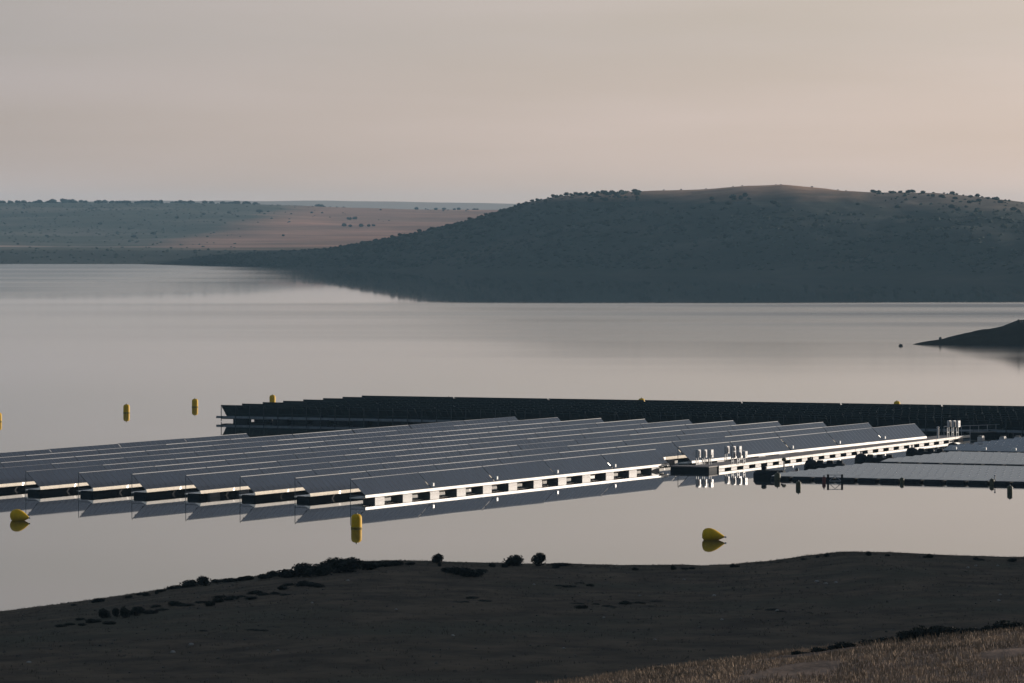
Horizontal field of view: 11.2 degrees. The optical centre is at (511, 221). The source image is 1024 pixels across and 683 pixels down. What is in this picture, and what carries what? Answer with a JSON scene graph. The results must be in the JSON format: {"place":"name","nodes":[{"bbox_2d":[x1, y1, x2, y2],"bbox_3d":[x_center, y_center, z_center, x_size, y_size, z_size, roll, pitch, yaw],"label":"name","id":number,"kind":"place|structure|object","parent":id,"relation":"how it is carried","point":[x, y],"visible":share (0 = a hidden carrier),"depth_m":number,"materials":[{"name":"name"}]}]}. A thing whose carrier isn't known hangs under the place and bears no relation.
{"place":"outdoors","nodes":[
{"label":"outdoors","id":0,"kind":"place"},
{"bbox_2d":[0,202,497,263],"bbox_3d":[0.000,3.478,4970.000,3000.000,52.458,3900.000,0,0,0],"label":"shore","id":1,"kind":"structure","parent":0,"point":[305,228],"depth_m":4388.70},
{"bbox_2d":[0,202,466,262],"bbox_3d":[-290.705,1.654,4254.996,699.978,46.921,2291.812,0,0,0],"label":"scrub","id":2,"kind":"object","parent":1,"relation":"on","point":[117,232],"visible":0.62,"depth_m":4392.96,"materials":[{"name":"green plant"}]},
{"bbox_2d":[88,201,516,209],"bbox_3d":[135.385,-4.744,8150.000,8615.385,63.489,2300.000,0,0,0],"label":"hills","id":3,"kind":"structure","parent":0,"point":[412,205],"depth_m":7900.63,"materials":[{"name":"grey"}]},
{"bbox_2d":[0,264,1023,610],"bbox_3d":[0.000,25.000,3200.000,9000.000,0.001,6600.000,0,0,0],"label":"water","id":4,"kind":"structure","parent":0,"point":[88,352],"depth_m":804.96,"materials":[{"name":"grey liquid"}]},
{"bbox_2d":[10,509,30,520],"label":"buoy","id":5,"kind":"object","parent":4,"relation":"on","point":[17,515],"visible":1,"depth_m":435.15,"materials":[{"name":"yellow plastic"}]},
{"bbox_2d":[0,433,249,458],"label":"solar panel row","id":6,"kind":"object","parent":4,"relation":"on","point":[110,446],"visible":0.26,"depth_m":538.76,"materials":[{"name":"blue glass"}]},
{"bbox_2d":[123,403,129,412],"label":"buoy","id":7,"kind":"object","parent":4,"relation":"on","point":[126,407],"visible":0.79,"depth_m":681.00,"materials":[{"name":"yellow plastic"}]},
{"bbox_2d":[192,398,197,406],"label":"buoy","id":8,"kind":"object","parent":4,"relation":"on","point":[194,402],"visible":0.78,"depth_m":702.35,"materials":[{"name":"yellow plastic"}]},
{"bbox_2d":[0,416,517,467],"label":"solar panel row","id":9,"kind":"object","parent":4,"relation":"on","point":[203,443],"visible":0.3,"depth_m":551.62,"materials":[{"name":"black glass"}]},
{"bbox_2d":[269,394,275,401],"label":"buoy","id":10,"kind":"object","parent":4,"relation":"on","point":[272,397],"visible":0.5,"depth_m":717.69,"materials":[{"name":"yellow plastic"}]},
{"bbox_2d":[0,417,560,468],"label":"solar panel row","id":11,"kind":"object","parent":4,"relation":"on","point":[51,461],"visible":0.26,"depth_m":543.79,"materials":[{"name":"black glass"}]},
{"bbox_2d":[0,418,603,491],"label":"solar panel row","id":12,"kind":"object","parent":4,"relation":"on","point":[16,478],"visible":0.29,"depth_m":524.86,"materials":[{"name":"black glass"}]},
{"bbox_2d":[25,419,647,493],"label":"solar panel row","id":13,"kind":"object","parent":4,"relation":"on","point":[56,480],"visible":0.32,"depth_m":513.57,"materials":[{"name":"blue glass"}]},
{"bbox_2d":[351,513,361,528],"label":"buoy","id":14,"kind":"object","parent":4,"relation":"on","point":[356,520],"visible":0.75,"depth_m":424.06,"materials":[{"name":"yellow plastic"}]},
{"bbox_2d":[78,420,691,494],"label":"solar panel row","id":15,"kind":"object","parent":4,"relation":"on","point":[102,482],"visible":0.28,"depth_m":510.42,"materials":[{"name":"blue glass"}]},
{"bbox_2d":[131,420,736,496],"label":"solar panel row","id":16,"kind":"object","parent":4,"relation":"on","point":[159,483],"visible":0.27,"depth_m":508.86,"materials":[{"name":"blue glass"}]},
{"bbox_2d":[185,421,781,497],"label":"solar panel row","id":17,"kind":"object","parent":4,"relation":"on","point":[216,484],"visible":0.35,"depth_m":505.77,"materials":[{"name":"blue glass"}]},
{"bbox_2d":[239,422,826,499],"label":"solar panel row","id":18,"kind":"object","parent":4,"relation":"on","point":[272,485],"visible":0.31,"depth_m":504.12,"materials":[{"name":"grey glass"}]},
{"bbox_2d":[294,423,873,500],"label":"solar panel row","id":19,"kind":"object","parent":4,"relation":"on","point":[328,486],"visible":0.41,"depth_m":507.31,"materials":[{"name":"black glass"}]},
{"bbox_2d":[216,405,1023,435],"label":"solar panel row","id":20,"kind":"object","parent":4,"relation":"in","point":[355,415],"visible":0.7,"depth_m":632.03,"materials":[{"name":"black glass"}]},
{"bbox_2d":[242,403,1023,432],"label":"solar panel row","id":21,"kind":"object","parent":4,"relation":"on","point":[617,411],"visible":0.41,"depth_m":634.14,"materials":[{"name":"black glass"}]},
{"bbox_2d":[350,423,926,501],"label":"solar panel row","id":22,"kind":"object","parent":4,"relation":"on","point":[397,486],"visible":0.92,"depth_m":508.72,"materials":[{"name":"glass"}]},
{"bbox_2d":[263,402,1023,416],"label":"solar panel row","id":23,"kind":"object","parent":4,"relation":"on","point":[635,409],"visible":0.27,"depth_m":639.06,"materials":[{"name":"black glass"}]},
{"bbox_2d":[283,401,1023,415],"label":"solar panel row","id":24,"kind":"object","parent":4,"relation":"on","point":[860,411],"visible":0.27,"depth_m":644.48,"materials":[{"name":"black glass"}]},
{"bbox_2d":[303,399,1023,414],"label":"solar panel row","id":25,"kind":"object","parent":4,"relation":"on","point":[671,406],"visible":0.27,"depth_m":650.00,"materials":[{"name":"black glass"}]},
{"bbox_2d":[323,398,1023,412],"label":"solar panel row","id":26,"kind":"object","parent":4,"relation":"on","point":[690,405],"visible":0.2,"depth_m":655.32,"materials":[{"name":"black glass"}]},
{"bbox_2d":[343,397,1023,410],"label":"solar panel row","id":27,"kind":"object","parent":4,"relation":"on","point":[807,405],"visible":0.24,"depth_m":661.10,"materials":[{"name":"black glass"}]},
{"bbox_2d":[362,395,1023,407],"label":"solar panel row","id":28,"kind":"object","parent":4,"relation":"on","point":[724,402],"visible":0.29,"depth_m":666.22,"materials":[{"name":"black glass"}]},
{"bbox_2d":[670,465,717,471],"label":"floating platform","id":29,"kind":"structure","parent":4,"relation":"on","point":[706,468],"depth_m":521.79,"materials":[{"name":"black plastic"}]},
{"bbox_2d":[696,449,700,464],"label":"inverter cabinet","id":30,"kind":"object","parent":29,"relation":"on","point":[698,453],"visible":1,"depth_m":527.28,"materials":[{"name":"white metal"}]},
{"bbox_2d":[702,449,706,464],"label":"inverter cabinet","id":31,"kind":"object","parent":29,"relation":"on","point":[704,453],"visible":1,"depth_m":527.24,"materials":[{"name":"white metal"}]},
{"bbox_2d":[702,528,726,539],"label":"buoy","id":32,"kind":"object","parent":4,"relation":"on","point":[710,534],"visible":1,"depth_m":408.44,"materials":[{"name":"yellow plastic"}]},
{"bbox_2d":[753,466,785,477],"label":"corner float","id":33,"kind":"object","parent":4,"relation":"on","point":[763,472],"visible":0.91,"depth_m":508.21,"materials":[{"name":"black plastic"}]},
{"bbox_2d":[774,472,780,479],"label":"buoy","id":34,"kind":"object","parent":4,"relation":"on","point":[777,475],"visible":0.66,"depth_m":503.64,"materials":[{"name":"plastic"}]},
{"bbox_2d":[804,460,844,468],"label":"mooring pontoon","id":35,"kind":"object","parent":4,"relation":"on","point":[822,464],"visible":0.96,"depth_m":527.08,"materials":[{"name":"black plastic"}]},
{"bbox_2d":[805,457,816,468],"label":"fender","id":36,"kind":"object","parent":35,"relation":"on","point":[810,463],"visible":0.74,"depth_m":527.11,"materials":[{"name":"black plastic"}]},
{"bbox_2d":[699,435,969,470],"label":"floating walkway","id":37,"kind":"structure","parent":4,"relation":"on","point":[757,461],"depth_m":557.39,"materials":[{"name":"white plastic"}]},
{"bbox_2d":[709,449,712,463],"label":"inverter cabinet","id":38,"kind":"object","parent":37,"relation":"on","point":[710,453],"visible":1,"depth_m":527.17,"materials":[{"name":"white metal"}]},
{"bbox_2d":[731,451,735,463],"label":"inverter cabinet","id":39,"kind":"object","parent":37,"relation":"on","point":[733,454],"visible":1,"depth_m":528.32,"materials":[{"name":"white metal"}]},
{"bbox_2d":[737,451,741,463],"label":"inverter cabinet","id":40,"kind":"object","parent":37,"relation":"on","point":[739,454],"visible":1,"depth_m":528.26,"materials":[{"name":"white metal"}]},
{"bbox_2d":[743,451,747,463],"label":"inverter cabinet","id":41,"kind":"object","parent":37,"relation":"on","point":[745,454],"visible":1,"depth_m":528.36,"materials":[{"name":"white metal"}]},
{"bbox_2d":[951,420,955,436],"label":"inverter cabinet","id":42,"kind":"object","parent":37,"relation":"on","point":[953,423],"visible":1,"depth_m":594.82,"materials":[{"name":"white metal"}]},
{"bbox_2d":[855,454,893,462],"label":"mooring pontoon","id":43,"kind":"object","parent":4,"relation":"on","point":[871,458],"visible":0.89,"depth_m":540.48,"materials":[{"name":"black plastic"}]},
{"bbox_2d":[855,451,866,462],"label":"fender","id":44,"kind":"object","parent":43,"relation":"on","point":[860,457],"visible":0.8,"depth_m":540.50,"materials":[{"name":"black plastic"}]},
{"bbox_2d":[770,463,1023,484],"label":"panel raft","id":45,"kind":"object","parent":4,"relation":"on","point":[934,473],"visible":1,"depth_m":505.35,"materials":[{"name":"grey glass"}]},
{"bbox_2d":[906,448,944,455],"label":"mooring pontoon","id":46,"kind":"object","parent":4,"relation":"on","point":[921,451],"visible":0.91,"depth_m":554.89,"materials":[{"name":"black plastic"}]},
{"bbox_2d":[906,445,917,455],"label":"fender","id":47,"kind":"object","parent":46,"relation":"on","point":[911,451],"visible":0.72,"depth_m":554.89,"materials":[{"name":"black plastic"}]},
{"bbox_2d":[880,451,1023,465],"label":"panel raft","id":48,"kind":"object","parent":4,"relation":"on","point":[981,458],"visible":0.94,"depth_m":533.50,"materials":[{"name":"grey glass"}]},
{"bbox_2d":[943,437,1023,452],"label":"panel raft","id":49,"kind":"object","parent":4,"relation":"on","point":[1015,445],"visible":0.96,"depth_m":562.22,"materials":[{"name":"blue glass"}]},
{"bbox_2d":[969,431,1017,436],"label":"floating walkway","id":50,"kind":"structure","parent":4,"relation":"on","point":[981,433],"depth_m":606.52,"materials":[{"name":"plastic"}]},
{"bbox_2d":[944,424,1021,434],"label":"guard rail","id":51,"kind":"object","parent":50,"relation":"attached to","point":[987,429],"visible":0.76,"depth_m":605.57,"materials":[{"name":"metal"}]},
{"bbox_2d":[0,552,1023,682],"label":"slope","id":52,"kind":"structure","parent":0,"point":[345,661],"depth_m":209.71,"materials":[{"name":"brown soil"}]},
{"bbox_2d":[86,619,101,623],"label":"bush","id":53,"kind":"object","parent":52,"relation":"on","point":[93,620],"visible":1,"depth_m":220.12,"materials":[{"name":"green plant"}]},
{"bbox_2d":[98,608,110,617],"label":"bush","id":54,"kind":"object","parent":52,"relation":"on","point":[103,613],"visible":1,"depth_m":229.38,"materials":[{"name":"green plant"}]},
{"bbox_2d":[102,621,115,624],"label":"bush","id":55,"kind":"object","parent":52,"relation":"on","point":[108,623],"visible":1,"depth_m":216.18,"materials":[{"name":"green plant"}]},
{"bbox_2d":[112,607,120,616],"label":"bush","id":56,"kind":"object","parent":52,"relation":"on","point":[115,611],"visible":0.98,"depth_m":229.63,"materials":[{"name":"green plant"}]},
{"bbox_2d":[120,607,129,617],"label":"bush","id":57,"kind":"object","parent":52,"relation":"on","point":[124,612],"visible":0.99,"depth_m":228.16,"materials":[{"name":"green plant"}]},
{"bbox_2d":[131,606,142,615],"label":"bush","id":58,"kind":"object","parent":52,"relation":"on","point":[136,611],"visible":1,"depth_m":229.43,"materials":[{"name":"green plant"}]},
{"bbox_2d":[142,610,157,613],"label":"bush","id":59,"kind":"object","parent":52,"relation":"on","point":[150,611],"visible":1,"depth_m":231.08,"materials":[{"name":"green plant"}]},
{"bbox_2d":[163,585,184,589],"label":"bush","id":60,"kind":"object","parent":52,"relation":"on","point":[174,587],"visible":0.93,"depth_m":290.29,"materials":[{"name":"green plant"}]},
{"bbox_2d":[168,601,180,605],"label":"bush","id":61,"kind":"object","parent":52,"relation":"on","point":[173,603],"visible":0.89,"depth_m":245.82,"materials":[{"name":"green plant"}]},
{"bbox_2d":[179,579,199,587],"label":"bush","id":62,"kind":"object","parent":52,"relation":"on","point":[189,583],"visible":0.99,"depth_m":288.24,"materials":[{"name":"green plant"}]},
{"bbox_2d":[196,576,211,585],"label":"bush","id":63,"kind":"object","parent":52,"relation":"on","point":[203,581],"visible":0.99,"depth_m":287.00,"materials":[{"name":"green plant"}]},
{"bbox_2d":[204,601,214,605],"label":"bush","id":64,"kind":"object","parent":52,"relation":"on","point":[209,603],"visible":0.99,"depth_m":237.61,"materials":[{"name":"green plant"}]},
{"bbox_2d":[212,598,224,602],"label":"bush","id":65,"kind":"object","parent":52,"relation":"on","point":[216,600],"visible":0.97,"depth_m":242.11,"materials":[{"name":"green plant"}]},
{"bbox_2d":[223,596,238,600],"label":"bush","id":66,"kind":"object","parent":52,"relation":"on","point":[231,598],"visible":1,"depth_m":243.83,"materials":[{"name":"green plant"}]},
{"bbox_2d":[246,590,262,593],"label":"bush","id":67,"kind":"object","parent":52,"relation":"on","point":[255,592],"visible":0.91,"depth_m":251.85,"materials":[{"name":"green plant"}]},
{"bbox_2d":[258,574,271,578],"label":"bush","id":68,"kind":"object","parent":52,"relation":"on","point":[263,576],"visible":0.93,"depth_m":289.34,"materials":[{"name":"green plant"}]},
{"bbox_2d":[266,570,277,576],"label":"bush","id":69,"kind":"object","parent":52,"relation":"on","point":[272,572],"visible":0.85,"depth_m":290.55,"materials":[{"name":"green plant"}]},
{"bbox_2d":[273,569,297,577],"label":"bush","id":70,"kind":"object","parent":52,"relation":"on","point":[285,573],"visible":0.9,"depth_m":280.60,"materials":[{"name":"green plant"}]},
{"bbox_2d":[290,562,310,576],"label":"bush","id":71,"kind":"object","parent":52,"relation":"on","point":[297,567],"visible":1,"depth_m":277.33,"materials":[{"name":"green plant"}]},
{"bbox_2d":[294,581,308,586],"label":"bush","id":72,"kind":"object","parent":52,"relation":"on","point":[300,583],"visible":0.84,"depth_m":259.82,"materials":[{"name":"green plant"}]},
{"bbox_2d":[301,563,335,576],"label":"bush","id":73,"kind":"object","parent":52,"relation":"on","point":[321,569],"visible":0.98,"depth_m":275.66,"materials":[{"name":"green plant"}]},
{"bbox_2d":[312,583,324,587],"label":"bush","id":74,"kind":"object","parent":52,"relation":"on","point":[317,585],"visible":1,"depth_m":255.61,"materials":[{"name":"green plant"}]},
{"bbox_2d":[320,557,355,572],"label":"bush","id":75,"kind":"object","parent":52,"relation":"on","point":[339,565],"visible":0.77,"depth_m":280.03,"materials":[{"name":"green plant"}]},
{"bbox_2d":[340,557,366,571],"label":"bush","id":76,"kind":"object","parent":52,"relation":"on","point":[358,563],"visible":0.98,"depth_m":280.43,"materials":[{"name":"green plant"}]},
{"bbox_2d":[360,561,379,569],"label":"bush","id":77,"kind":"object","parent":52,"relation":"on","point":[372,565],"visible":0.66,"depth_m":285.50,"materials":[{"name":"green plant"}]},
{"bbox_2d":[377,561,391,566],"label":"bush","id":78,"kind":"object","parent":52,"relation":"on","point":[385,564],"visible":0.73,"depth_m":289.57,"materials":[{"name":"green plant"}]},
{"bbox_2d":[387,560,403,565],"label":"bush","id":79,"kind":"object","parent":52,"relation":"on","point":[395,563],"visible":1,"depth_m":291.04,"materials":[{"name":"green plant"}]},
{"bbox_2d":[431,553,443,562],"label":"bush","id":80,"kind":"object","parent":52,"relation":"on","point":[437,558],"visible":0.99,"depth_m":298.80,"materials":[{"name":"green plant"}]},
{"bbox_2d":[447,566,459,574],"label":"bush","id":81,"kind":"object","parent":52,"relation":"on","point":[452,570],"visible":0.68,"depth_m":275.51,"materials":[{"name":"green plant"}]},
{"bbox_2d":[455,567,473,576],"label":"bush","id":82,"kind":"object","parent":52,"relation":"on","point":[465,571],"visible":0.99,"depth_m":271.95,"materials":[{"name":"green plant"}]},
{"bbox_2d":[470,569,485,576],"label":"bush","id":83,"kind":"object","parent":52,"relation":"on","point":[478,573],"visible":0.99,"depth_m":272.94,"materials":[{"name":"green plant"}]},
{"bbox_2d":[0,550,1023,682],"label":"ground cover","id":84,"kind":"object","parent":52,"relation":"on","point":[638,566],"visible":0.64,"depth_m":228.83,"materials":[{"name":"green plant"}]},
{"bbox_2d":[2,555,1023,682],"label":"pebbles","id":85,"kind":"object","parent":52,"relation":"on","point":[484,623],"visible":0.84,"depth_m":217.00,"materials":[{"name":"stone"}]},
{"bbox_2d":[502,554,524,565],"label":"bush","id":86,"kind":"object","parent":52,"relation":"on","point":[515,560],"visible":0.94,"depth_m":296.50,"materials":[{"name":"green plant"}]},
{"bbox_2d":[531,552,545,565],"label":"bush","id":87,"kind":"object","parent":52,"relation":"on","point":[538,558],"visible":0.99,"depth_m":297.35,"materials":[{"name":"green plant"}]},
{"bbox_2d":[549,562,572,565],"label":"bush","id":88,"kind":"object","parent":52,"relation":"on","point":[560,564],"visible":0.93,"depth_m":297.92,"materials":[{"name":"green plant"}]},
{"bbox_2d":[574,605,587,608],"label":"bush","id":89,"kind":"object","parent":52,"relation":"on","point":[581,607],"visible":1,"depth_m":223.64,"materials":[{"name":"green plant"}]},
{"bbox_2d":[535,625,1023,682],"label":"dry grass","id":90,"kind":"structure","parent":52,"relation":"on","point":[728,666],"depth_m":125.48,"materials":[{"name":"brown plant"}]},
{"bbox_2d":[810,647,827,652],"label":"bush","id":91,"kind":"object","parent":52,"relation":"on","point":[817,649],"visible":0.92,"depth_m":138.91,"materials":[{"name":"green plant"}]},
{"bbox_2d":[834,641,852,647],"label":"bush","id":92,"kind":"object","parent":52,"relation":"on","point":[844,644],"visible":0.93,"depth_m":138.95,"materials":[{"name":"green plant"}]},
{"bbox_2d":[859,639,874,644],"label":"bush","id":93,"kind":"object","parent":52,"relation":"on","point":[867,641],"visible":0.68,"depth_m":138.87,"materials":[{"name":"green plant"}]},
{"bbox_2d":[875,636,896,642],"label":"bush","id":94,"kind":"object","parent":52,"relation":"on","point":[883,638],"visible":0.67,"depth_m":138.90,"materials":[{"name":"green plant"}]},
{"bbox_2d":[895,630,916,640],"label":"bush","id":95,"kind":"object","parent":52,"relation":"on","point":[904,635],"visible":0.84,"depth_m":138.87,"materials":[{"name":"green plant"}]},
{"bbox_2d":[908,625,928,640],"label":"bush","id":96,"kind":"object","parent":52,"relation":"on","point":[918,631],"visible":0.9,"depth_m":138.86,"materials":[{"name":"green plant"}]},
{"bbox_2d":[926,625,949,637],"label":"bush","id":97,"kind":"object","parent":52,"relation":"on","point":[937,630],"visible":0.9,"depth_m":138.78,"materials":[{"name":"green plant"}]},
{"bbox_2d":[946,627,964,635],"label":"bush","id":98,"kind":"object","parent":52,"relation":"on","point":[953,630],"visible":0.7,"depth_m":138.82,"materials":[{"name":"green plant"}]},
{"bbox_2d":[963,627,979,634],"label":"bush","id":99,"kind":"object","parent":52,"relation":"on","point":[971,630],"visible":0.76,"depth_m":138.85,"materials":[{"name":"green plant"}]},
{"bbox_2d":[979,625,998,633],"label":"bush","id":100,"kind":"object","parent":52,"relation":"on","point":[986,627],"visible":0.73,"depth_m":138.88,"materials":[{"name":"green plant"}]},
{"bbox_2d":[992,620,1013,631],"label":"bush","id":101,"kind":"object","parent":52,"relation":"on","point":[1001,624],"visible":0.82,"depth_m":138.80,"materials":[{"name":"green plant"}]},
{"bbox_2d":[1010,621,1023,630],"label":"bush","id":102,"kind":"object","parent":52,"relation":"on","point":[1016,623],"visible":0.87,"depth_m":138.97,"materials":[{"name":"green plant"}]},
{"bbox_2d":[0,0,1023,203],"label":"sky","id":103,"kind":"structure","parent":0,"point":[440,101],"materials":[{"name":"grey"}]},
{"bbox_2d":[161,185,1023,280],"bbox_3d":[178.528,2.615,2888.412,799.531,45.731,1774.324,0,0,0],"label":"hill","id":104,"kind":"structure","parent":0,"point":[798,199],"depth_m":2558.45,"materials":[{"name":"green plant"}]},
{"bbox_2d":[192,190,1023,273],"bbox_3d":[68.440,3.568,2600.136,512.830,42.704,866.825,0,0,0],"label":"scrub","id":105,"kind":"object","parent":104,"relation":"on","point":[392,238],"visible":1,"depth_m":2602.09,"materials":[{"name":"green plant"}]},
{"bbox_2d":[916,320,1023,344],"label":"headland","id":106,"kind":"structure","parent":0,"point":[1011,333],"depth_m":1062.73,"materials":[{"name":"grey soil"}]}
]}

